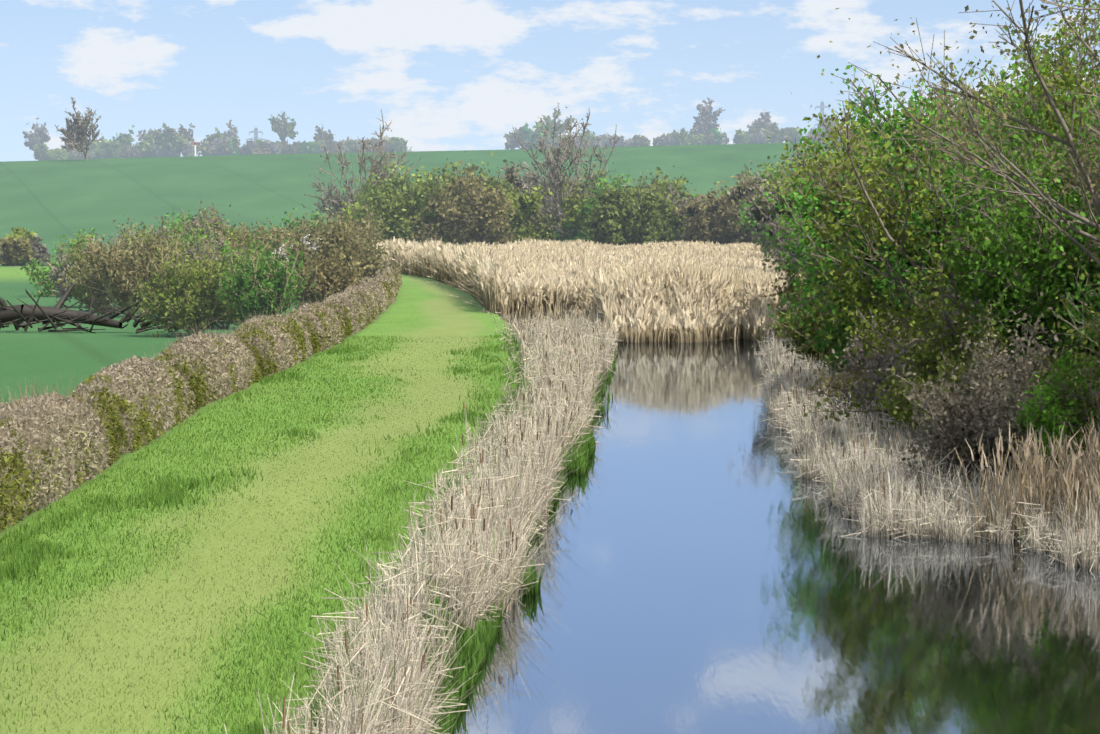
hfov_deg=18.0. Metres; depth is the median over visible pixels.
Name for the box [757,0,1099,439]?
trees
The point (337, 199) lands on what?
bare trees
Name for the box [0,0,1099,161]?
sky
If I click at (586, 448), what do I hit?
grass blades
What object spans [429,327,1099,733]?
canal water
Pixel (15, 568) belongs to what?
towpath grass
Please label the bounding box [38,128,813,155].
hedge
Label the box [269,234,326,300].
blossom
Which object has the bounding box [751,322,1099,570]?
dry reeds
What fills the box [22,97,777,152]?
ridge trees
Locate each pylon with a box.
[246,128,265,140]
[812,100,830,127]
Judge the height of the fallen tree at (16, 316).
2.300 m
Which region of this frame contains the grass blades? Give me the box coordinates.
[519,384,612,596]
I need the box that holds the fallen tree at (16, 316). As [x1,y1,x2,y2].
[0,284,220,332]
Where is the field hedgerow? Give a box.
[0,227,51,265]
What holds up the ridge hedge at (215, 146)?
on the ground at (48, 202)
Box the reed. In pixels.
[919,344,1099,542]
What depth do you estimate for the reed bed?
150.04 m
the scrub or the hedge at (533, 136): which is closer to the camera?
the scrub
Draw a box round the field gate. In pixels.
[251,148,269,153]
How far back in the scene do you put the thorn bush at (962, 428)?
56.75 m
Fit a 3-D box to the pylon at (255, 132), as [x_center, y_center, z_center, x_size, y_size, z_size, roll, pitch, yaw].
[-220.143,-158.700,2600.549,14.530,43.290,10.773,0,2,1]
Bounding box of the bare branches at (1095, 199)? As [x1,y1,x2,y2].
[790,0,1099,268]
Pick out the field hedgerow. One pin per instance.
(34, 249)
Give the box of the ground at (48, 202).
[0,142,1081,733]
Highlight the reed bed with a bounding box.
[372,236,804,342]
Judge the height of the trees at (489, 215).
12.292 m
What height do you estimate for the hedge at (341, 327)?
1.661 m
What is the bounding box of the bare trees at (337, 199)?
[54,97,894,238]
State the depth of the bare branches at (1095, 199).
49.82 m
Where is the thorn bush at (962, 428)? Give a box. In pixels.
[756,261,1099,495]
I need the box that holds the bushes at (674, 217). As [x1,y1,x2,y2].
[429,161,819,266]
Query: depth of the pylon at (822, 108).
2589.54 m
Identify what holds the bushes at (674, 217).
on the ground at (48, 202)
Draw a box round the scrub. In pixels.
[18,201,399,336]
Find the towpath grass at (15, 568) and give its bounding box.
[0,332,526,733]
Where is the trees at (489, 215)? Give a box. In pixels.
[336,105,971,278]
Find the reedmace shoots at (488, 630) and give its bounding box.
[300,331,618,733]
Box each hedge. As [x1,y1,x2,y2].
[0,260,401,530]
[33,117,895,160]
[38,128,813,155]

